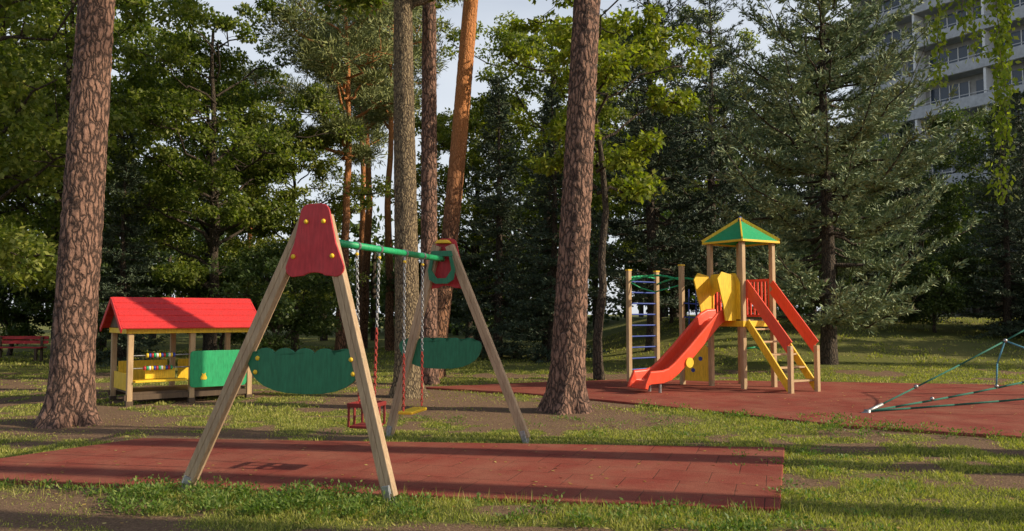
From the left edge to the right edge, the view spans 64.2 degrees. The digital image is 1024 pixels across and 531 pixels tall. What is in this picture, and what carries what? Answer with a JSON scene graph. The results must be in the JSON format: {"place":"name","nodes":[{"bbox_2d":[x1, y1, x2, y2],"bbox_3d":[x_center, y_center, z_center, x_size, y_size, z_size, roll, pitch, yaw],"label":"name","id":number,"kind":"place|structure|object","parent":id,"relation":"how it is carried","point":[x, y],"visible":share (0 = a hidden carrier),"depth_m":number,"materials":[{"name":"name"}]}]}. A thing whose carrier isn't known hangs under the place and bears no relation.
{"place":"outdoors","nodes":[
{"label":"outdoors","id":0,"kind":"place"},
{"bbox_2d":[2,0,853,315],"label":"sky","id":1,"kind":"structure","parent":0,"point":[487,11],"materials":[{"name":"white"}]},
{"bbox_2d":[0,315,1023,530],"bbox_3d":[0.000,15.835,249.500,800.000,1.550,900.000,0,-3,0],"label":"lawn ground","id":2,"kind":"structure","parent":0,"point":[137,522],"depth_m":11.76,"materials":[{"name":"green plant"}]},
{"bbox_2d":[0,336,48,360],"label":"park bench","id":3,"kind":"object","parent":2,"relation":"on","point":[41,341],"visible":1,"depth_m":27.62,"materials":[{"name":"red paint"}]},
{"bbox_2d":[0,247,54,355],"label":"shrub","id":4,"kind":"object","parent":2,"relation":"on","point":[13,318],"visible":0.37,"depth_m":30.34,"materials":[{"name":"green plant"}]},
{"bbox_2d":[31,0,114,428],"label":"pine tree","id":5,"kind":"object","parent":2,"relation":"on","point":[70,398],"visible":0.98,"depth_m":11.65,"materials":[{"name":"brown plant"}]},
{"bbox_2d":[0,0,145,285],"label":"maple tree","id":6,"kind":"object","parent":2,"relation":"on","point":[7,48],"visible":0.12,"depth_m":25.13,"materials":[{"name":"green plant"}]},
{"bbox_2d":[0,0,158,353],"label":"maple tree","id":7,"kind":"object","parent":2,"relation":"on","point":[18,215],"visible":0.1,"depth_m":31.94,"materials":[{"name":"green plant"}]},
{"bbox_2d":[11,253,184,353],"bbox_3d":[-15.063,1.468,29.947,5.460,4.365,4.859,3,-5,-40],"label":"shrub","id":8,"kind":"object","parent":2,"relation":"on","point":[100,345],"visible":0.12,"depth_m":29.59,"materials":[{"name":"green plant"}]},
{"bbox_2d":[0,0,198,297],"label":"maple tree","id":9,"kind":"object","parent":2,"relation":"on","point":[24,118],"visible":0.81,"depth_m":19.27,"materials":[{"name":"green plant"}]},
{"bbox_2d":[0,0,207,355],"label":"maple tree","id":10,"kind":"object","parent":2,"relation":"on","point":[54,210],"visible":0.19,"depth_m":29.80,"materials":[{"name":"green plant"}]},
{"bbox_2d":[18,42,230,347],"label":"maple tree","id":11,"kind":"object","parent":2,"relation":"on","point":[127,239],"visible":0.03,"depth_m":40.70,"materials":[{"name":"green plant"}]},
{"bbox_2d":[96,125,172,366],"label":"spruce tree","id":12,"kind":"object","parent":2,"relation":"on","point":[114,280],"visible":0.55,"depth_m":25.96,"materials":[{"name":"green plant"}]},
{"bbox_2d":[100,297,256,406],"bbox_3d":[-6.094,1.541,15.095,2.485,1.889,1.645,3,-4,-38],"label":"playhouse","id":13,"kind":"object","parent":2,"relation":"on","point":[204,373],"visible":0.92,"depth_m":14.69,"materials":[{"name":"brown wood"}]},
{"bbox_2d":[181,476,193,493],"bbox_3d":[-2.824,1.919,7.136,0.104,0.179,0.127,-1,-4,15],"label":"foot bracket","id":14,"kind":"object","parent":2,"relation":"on","point":[186,479],"visible":0.38,"depth_m":7.08,"materials":[{"name":"metal"}]},
{"bbox_2d":[180,216,299,488],"bbox_3d":[-2.311,0.749,7.139,1.167,2.403,0.103,0,-3,7],"label":"leg","id":15,"kind":"object","parent":14,"relation":"on","point":[236,375],"visible":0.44,"depth_m":7.10,"materials":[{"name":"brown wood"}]},
{"bbox_2d":[104,29,300,350],"bbox_3d":[-12.890,-2.592,34.036,9.111,12.856,10.017,-2,-4,32],"label":"maple tree","id":16,"kind":"object","parent":2,"relation":"on","point":[138,80],"visible":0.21,"depth_m":33.22,"materials":[{"name":"green plant"}]},
{"bbox_2d":[171,258,288,349],"bbox_3d":[-10.976,1.648,31.011,4.373,3.928,4.913,0,-3,0],"label":"shrub","id":17,"kind":"object","parent":2,"relation":"on","point":[192,292],"visible":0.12,"depth_m":29.93,"materials":[{"name":"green plant"}]},
{"bbox_2d":[107,0,366,350],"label":"maple tree","id":18,"kind":"object","parent":2,"relation":"on","point":[175,47],"visible":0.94,"depth_m":27.01,"materials":[{"name":"green plant"}]},
{"bbox_2d":[209,60,304,245],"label":"scots pine tree","id":19,"kind":"object","parent":2,"relation":"on","point":[254,80],"visible":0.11,"depth_m":44.23,"materials":[{"name":"green plant"}]},
{"bbox_2d":[203,240,358,351],"bbox_3d":[-7.291,1.175,25.410,4.859,4.365,5.460,2,-4,-32],"label":"shrub","id":20,"kind":"object","parent":2,"relation":"on","point":[263,265],"visible":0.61,"depth_m":25.18,"materials":[{"name":"green plant"}]},
{"bbox_2d":[205,121,393,351],"bbox_3d":[-8.232,-1.137,31.374,6.713,9.473,7.381,2,-4,-34],"label":"maple tree","id":21,"kind":"object","parent":2,"relation":"on","point":[320,168],"visible":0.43,"depth_m":30.42,"materials":[{"name":"green plant"}]},
{"bbox_2d":[277,5,418,348],"bbox_3d":[-7.150,-5.117,38.240,7.706,18.439,6.815,1,-4,-21],"label":"scots pine tree","id":22,"kind":"object","parent":2,"relation":"on","point":[364,315],"visible":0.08,"depth_m":37.96,"materials":[{"name":"green plant"}]},
{"bbox_2d":[255,0,457,349],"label":"scots pine tree","id":23,"kind":"object","parent":2,"relation":"on","point":[319,63],"visible":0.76,"depth_m":29.89,"materials":[{"name":"green plant"}]},
{"bbox_2d":[300,18,420,319],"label":"scots pine tree","id":24,"kind":"object","parent":2,"relation":"on","point":[374,138],"visible":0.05,"depth_m":43.33,"materials":[{"name":"orange plant"}]},
{"bbox_2d":[331,214,397,496],"bbox_3d":[-1.309,0.735,6.907,0.768,2.387,0.100,-1,-4,21],"label":"leg","id":25,"kind":"object","parent":2,"relation":"on","point":[377,440],"visible":0.76,"depth_m":6.83,"materials":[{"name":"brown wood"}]},
{"bbox_2d":[253,219,354,375],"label":"bolt caps","id":26,"kind":"object","parent":25,"relation":"attached to","point":[323,221],"visible":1,"depth_m":7.01,"materials":[{"name":"yellow paint"}]},
{"bbox_2d":[248,348,362,393],"bbox_3d":[-1.775,0.904,6.990,1.098,0.391,0.024,-1,-4,15],"label":"cloud board","id":27,"kind":"object","parent":25,"relation":"attached to","point":[305,371],"visible":1,"depth_m":6.98,"materials":[{"name":"green paint"}]},
{"bbox_2d":[286,203,344,276],"bbox_3d":[-1.697,-0.218,7.041,0.555,0.633,0.024,-1,-4,15],"label":"gable board","id":28,"kind":"object","parent":25,"relation":"attached to","point":[315,245],"visible":1,"depth_m":7.03,"materials":[{"name":"red paint"}]},
{"bbox_2d":[386,426,391,438],"bbox_3d":[-1.540,2.109,10.339,0.089,0.178,0.123,-1,-4,15],"label":"foot bracket","id":29,"kind":"object","parent":2,"relation":"on","point":[389,430],"visible":0.46,"depth_m":10.28,"materials":[{"name":"metal"}]},
{"bbox_2d":[385,245,441,434],"bbox_3d":[-1.246,0.938,10.298,0.754,2.387,0.099,-1,-4,21],"label":"leg","id":30,"kind":"object","parent":29,"relation":"on","point":[397,401],"visible":0.92,"depth_m":10.26,"materials":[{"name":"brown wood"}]},
{"bbox_2d":[399,337,481,368],"bbox_3d":[-0.901,1.099,10.232,1.098,0.391,0.024,-1,-4,15],"label":"cloud board","id":31,"kind":"object","parent":30,"relation":"attached to","point":[445,353],"visible":0.94,"depth_m":10.20,"materials":[{"name":"green paint"}]},
{"bbox_2d":[428,256,454,283],"bbox_3d":[-0.877,0.038,10.153,0.360,0.379,0.020,-1,-4,15],"label":"bracket","id":32,"kind":"object","parent":30,"relation":"attached to","point":[433,278],"visible":1,"depth_m":10.13,"materials":[{"name":"green metal"}]},
{"bbox_2d":[431,251,452,255],"bbox_3d":[-0.878,-0.147,10.160,0.298,0.070,0.020,-1,-4,15],"label":"beam plate","id":33,"kind":"object","parent":32,"relation":"attached to","point":[443,253],"visible":0.8,"depth_m":10.15,"materials":[{"name":"green paint"}]},
{"bbox_2d":[339,239,444,261],"bbox_3d":[-1.280,-0.152,8.665,0.067,0.107,3.172,-1,-4,15],"label":"crossbeam","id":34,"kind":"object","parent":33,"relation":"attached to","point":[365,247],"visible":0.66,"depth_m":8.55,"materials":[{"name":"green metal"}]},
{"bbox_2d":[354,241,426,262],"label":"hangers","id":35,"kind":"object","parent":34,"relation":"attached to","point":[360,247],"visible":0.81,"depth_m":8.36,"materials":[{"name":"metal"}]},
{"bbox_2d":[355,255,423,353],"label":"chains","id":36,"kind":"object","parent":35,"relation":"hanging from","point":[357,283],"visible":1,"depth_m":8.95,"materials":[{"name":"metal"}]},
{"bbox_2d":[357,327,423,411],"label":"chain sleeves","id":37,"kind":"object","parent":36,"relation":"hanging from","point":[375,366],"visible":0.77,"depth_m":8.92,"materials":[{"name":"red plastic"}]},
{"bbox_2d":[347,401,385,428],"bbox_3d":[-1.427,1.438,8.022,0.286,0.293,0.322,-1,-4,15],"label":"toddler seat","id":38,"kind":"object","parent":37,"relation":"attached to","point":[354,406],"visible":0.55,"depth_m":7.98,"materials":[{"name":"red plastic"}]},
{"bbox_2d":[398,407,426,414],"bbox_3d":[-1.115,1.632,9.173,0.170,0.035,0.460,-1,-4,15],"label":"flat seat","id":39,"kind":"object","parent":37,"relation":"attached to","point":[412,410],"visible":1,"depth_m":9.05,"materials":[{"name":"yellow paint"}]},
{"bbox_2d":[355,252,423,265],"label":"hanger caps","id":40,"kind":"object","parent":35,"relation":"hanging from","point":[379,257],"visible":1,"depth_m":8.36,"materials":[{"name":"yellow paint"}]},
{"bbox_2d":[431,238,460,288],"bbox_3d":[-0.825,-0.024,10.274,0.555,0.633,0.024,-1,-4,15],"label":"gable board","id":41,"kind":"object","parent":30,"relation":"attached to","point":[443,269],"visible":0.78,"depth_m":10.26,"materials":[{"name":"red paint"}]},
{"bbox_2d":[435,240,450,243],"bbox_3d":[-0.860,-0.298,10.236,0.197,0.040,0.100,-1,-4,15],"label":"top cap","id":42,"kind":"object","parent":41,"relation":"attached to","point":[442,242],"visible":1,"depth_m":10.20,"materials":[{"name":"yellow paint"}]},
{"bbox_2d":[382,486,396,505],"bbox_3d":[-1.010,1.892,6.723,0.090,0.178,0.123,-1,-4,15],"label":"foot bracket","id":43,"kind":"object","parent":2,"relation":"on","point":[387,493],"visible":0.52,"depth_m":6.67,"materials":[{"name":"metal"}]},
{"bbox_2d":[314,0,466,398],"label":"linden tree","id":44,"kind":"object","parent":2,"relation":"on","point":[405,213],"visible":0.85,"depth_m":15.57,"materials":[{"name":"plant"}]},
{"bbox_2d":[0,438,784,513],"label":"rubber safety mat","id":45,"kind":"object","parent":2,"relation":"on","point":[431,467],"visible":0.64,"depth_m":8.05,"materials":[{"name":"red rubber"}]},
{"bbox_2d":[322,0,462,350],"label":"scots pine tree","id":46,"kind":"object","parent":2,"relation":"on","point":[387,121],"visible":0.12,"depth_m":36.20,"materials":[{"name":"orange plant"}]},
{"bbox_2d":[420,0,440,384],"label":"pine tree","id":47,"kind":"object","parent":2,"relation":"on","point":[429,164],"visible":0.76,"depth_m":18.34,"materials":[{"name":"brown plant"}]},
{"bbox_2d":[380,252,494,333],"bbox_3d":[-3.457,1.571,37.018,6.005,4.801,5.345,-1,-4,15],"label":"shrub","id":48,"kind":"object","parent":2,"relation":"on","point":[466,266],"visible":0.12,"depth_m":36.16,"materials":[{"name":"green plant"}]},
{"bbox_2d":[437,0,477,378],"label":"pine tree","id":49,"kind":"object","parent":2,"relation":"on","point":[454,187],"visible":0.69,"depth_m":20.35,"materials":[{"name":"orange plant"}]},
{"bbox_2d":[391,86,564,344],"bbox_3d":[-1.380,-2.257,37.510,8.823,12.450,9.701,0,-3,-5],"label":"maple tree","id":50,"kind":"object","parent":2,"relation":"on","point":[476,110],"visible":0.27,"depth_m":35.96,"materials":[{"name":"green plant"}]},
{"bbox_2d":[440,73,547,359],"bbox_3d":[-0.608,-1.687,30.310,4.888,10.954,4.991,-2,-4,33],"label":"spruce tree","id":51,"kind":"object","parent":2,"relation":"on","point":[492,202],"visible":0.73,"depth_m":29.99,"materials":[{"name":"green plant"}]},
{"bbox_2d":[0,97,1019,341],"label":"distant trees","id":52,"kind":"object","parent":2,"relation":"on","point":[354,229],"visible":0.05,"depth_m":49.92,"materials":[{"name":"green plant"}]},
{"bbox_2d":[0,398,1023,530],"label":"weeds","id":53,"kind":"object","parent":2,"relation":"on","point":[268,502],"visible":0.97,"depth_m":6.60,"materials":[{"name":"green plant"}]},
{"bbox_2d":[520,431,529,443],"bbox_3d":[0.155,2.085,9.915,0.101,0.178,0.125,-1,-4,15],"label":"foot bracket","id":54,"kind":"object","parent":2,"relation":"on","point":[523,437],"visible":0.6,"depth_m":9.86,"materials":[{"name":"metal"}]},
{"bbox_2d":[445,244,529,439],"bbox_3d":[-0.304,0.924,10.062,1.061,2.398,0.099,-1,-3,9],"label":"leg","id":55,"kind":"object","parent":54,"relation":"on","point":[491,351],"visible":0.95,"depth_m":10.02,"materials":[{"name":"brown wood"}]},
{"bbox_2d":[436,10,656,346],"bbox_3d":[0.863,-4.168,37.214,10.540,16.386,9.965,-2,-4,33],"label":"maple tree","id":56,"kind":"object","parent":2,"relation":"on","point":[507,36],"visible":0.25,"depth_m":35.25,"materials":[{"name":"green plant"}]},
{"bbox_2d":[484,84,612,364],"bbox_3d":[1.232,-1.332,27.623,4.373,9.801,4.466,2,-4,-25],"label":"spruce tree","id":57,"kind":"object","parent":2,"relation":"on","point":[546,304],"visible":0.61,"depth_m":27.30,"materials":[{"name":"green plant"}]},
{"bbox_2d":[491,245,609,348],"bbox_3d":[1.534,1.510,34.035,5.345,4.801,6.005,0,-3,4],"label":"shrub","id":58,"kind":"object","parent":2,"relation":"on","point":[540,272],"visible":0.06,"depth_m":33.36,"materials":[{"name":"green plant"}]},
{"bbox_2d":[536,0,600,414],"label":"pine tree","id":59,"kind":"object","parent":2,"relation":"on","point":[566,392],"visible":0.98,"depth_m":13.14,"materials":[{"name":"brown plant"}]},
{"bbox_2d":[499,0,717,379],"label":"oak tree","id":60,"kind":"object","parent":2,"relation":"on","point":[609,68],"visible":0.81,"depth_m":19.70,"materials":[{"name":"green plant"}]},
{"bbox_2d":[548,0,778,320],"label":"maple tree","id":61,"kind":"object","parent":2,"relation":"on","point":[616,118],"visible":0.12,"depth_m":39.62,"materials":[{"name":"green plant"}]},
{"bbox_2d":[557,0,770,351],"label":"white pine tree","id":62,"kind":"object","parent":2,"relation":"on","point":[649,236],"visible":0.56,"depth_m":27.65,"materials":[{"name":"green plant"}]},
{"bbox_2d":[620,233,731,322],"bbox_3d":[7.063,0.591,36.049,5.460,4.365,4.859,3,-5,-41],"label":"shrub","id":63,"kind":"object","parent":2,"relation":"on","point":[664,293],"visible":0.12,"depth_m":35.59,"materials":[{"name":"green plant"}]},
{"bbox_2d":[620,0,806,326],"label":"white pine tree","id":64,"kind":"object","parent":2,"relation":"on","point":[707,226],"visible":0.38,"depth_m":31.88,"materials":[{"name":"green plant"}]},
{"bbox_2d":[425,379,1023,438],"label":"rubber safety mat","id":65,"kind":"object","parent":2,"relation":"on","point":[857,399],"visible":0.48,"depth_m":14.57,"materials":[{"name":"red rubber"}]},
{"bbox_2d":[625,216,820,393],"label":"play tower","id":66,"kind":"structure","parent":65,"relation":"on","point":[688,354],"depth_m":16.82,"materials":[{"name":"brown wood"}]},
{"bbox_2d":[861,330,1023,412],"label":"rope climbing net","id":67,"kind":"object","parent":65,"relation":"on","point":[877,406],"visible":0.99,"depth_m":12.98,"materials":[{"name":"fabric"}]},
{"bbox_2d":[644,54,817,309],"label":"maple tree","id":68,"kind":"object","parent":2,"relation":"on","point":[738,113],"visible":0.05,"depth_m":41.32,"materials":[{"name":"green plant"}]},
{"bbox_2d":[747,244,861,321],"bbox_3d":[10.976,0.702,30.959,4.373,3.928,4.914,0,-3,0],"label":"shrub","id":69,"kind":"object","parent":2,"relation":"on","point":[799,309],"visible":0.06,"depth_m":30.37,"materials":[{"name":"green plant"}]},
{"bbox_2d":[742,7,905,323],"bbox_3d":[12.244,-4.165,34.069,7.205,13.470,7.418,2,-4,-25],"label":"white pine tree","id":70,"kind":"object","parent":2,"relation":"on","point":[810,190],"visible":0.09,"depth_m":33.41,"materials":[{"name":"green plant"}]},
{"bbox_2d":[676,0,998,364],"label":"white pine tree","id":71,"kind":"object","parent":2,"relation":"on","point":[824,151],"visible":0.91,"depth_m":22.35,"materials":[{"name":"green plant"}]},
{"bbox_2d":[816,121,893,319],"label":"spruce tree","id":72,"kind":"object","parent":2,"relation":"on","point":[859,280],"visible":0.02,"depth_m":36.03,"materials":[{"name":"green plant"}]},
{"bbox_2d":[858,120,964,323],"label":"spruce tree","id":73,"kind":"object","parent":2,"relation":"on","point":[902,193],"visible":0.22,"depth_m":33.99,"materials":[{"name":"green plant"}]},
{"bbox_2d":[860,103,1007,308],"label":"maple tree","id":74,"kind":"object","parent":2,"relation":"on","point":[950,199],"visible":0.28,"depth_m":37.57,"materials":[{"name":"green plant"}]},
{"bbox_2d":[865,242,1003,332],"bbox_3d":[15.457,0.930,30.029,4.368,3.492,3.888,-1,-4,12],"label":"shrub","id":75,"kind":"object","parent":2,"relation":"on","point":[930,301],"visible":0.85,"depth_m":29.36,"materials":[{"name":"green plant"}]},
{"bbox_2d":[864,0,1023,316],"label":"walls","id":76,"kind":"structure","parent":2,"relation":"on","point":[972,79],"depth_m":68.10,"materials":[{"name":"grey concrete"}]},
{"bbox_2d":[852,0,999,244],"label":"balcony dividers","id":77,"kind":"object","parent":76,"relation":"attached to","point":[988,77],"visible":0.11,"depth_m":69.74,"materials":[{"name":"white concrete"}]},
{"bbox_2d":[849,0,1023,296],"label":"balcony parapets","id":78,"kind":"object","parent":76,"relation":"attached to","point":[967,101],"visible":0.06,"depth_m":66.79,"materials":[{"name":"white concrete"}]},
{"bbox_2d":[851,0,1023,244],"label":"balcony rails","id":79,"kind":"object","parent":78,"relation":"attached to","point":[950,61],"visible":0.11,"depth_m":66.95,"materials":[{"name":"grey metal"}]},
{"bbox_2d":[849,0,1023,184],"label":"floor slabs","id":80,"kind":"structure","parent":76,"relation":"attached to","point":[925,13],"depth_m":68.01,"materials":[{"name":"concrete"}]},
{"bbox_2d":[868,0,1023,283],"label":"windows","id":81,"kind":"structure","parent":76,"relation":"attached to","point":[964,86],"depth_m":68.67,"materials":[{"name":"grey glass"}]},
{"bbox_2d":[867,0,1023,210],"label":"window mullions","id":82,"kind":"object","parent":81,"relation":"attached to","point":[948,63],"depth_m":68.57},
{"bbox_2d":[924,0,1023,204],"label":"weeping birch tree","id":83,"kind":"object","parent":2,"relation":"on","point":[999,50],"visible":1,"depth_m":9.26,"materials":[{"name":"green plant"}]},
{"bbox_2d":[932,109,1023,276],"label":"maple tree","id":84,"kind":"object","parent":2,"relation":"on","point":[945,164],"visible":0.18,"depth_m":39.58,"materials":[{"name":"green plant"}]},
{"bbox_2d":[950,102,1023,338],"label":"spruce tree","id":85,"kind":"object","parent":2,"relation":"on","point":[993,289],"visible":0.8,"depth_m":29.02,"materials":[{"name":"green plant"}]},
{"bbox_2d":[968,90,1023,325],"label":"spruce tree","id":86,"kind":"object","parent":2,"relation":"on","point":[1017,122],"visible":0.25,"depth_m":30.66,"materials":[{"name":"green plant"}]},
{"bbox_2d":[4,377,1021,530],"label":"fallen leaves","id":87,"kind":"object","parent":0,"point":[505,461],"visible":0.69,"depth_m":8.25,"materials":[{"name":"brown plant"}]}
]}

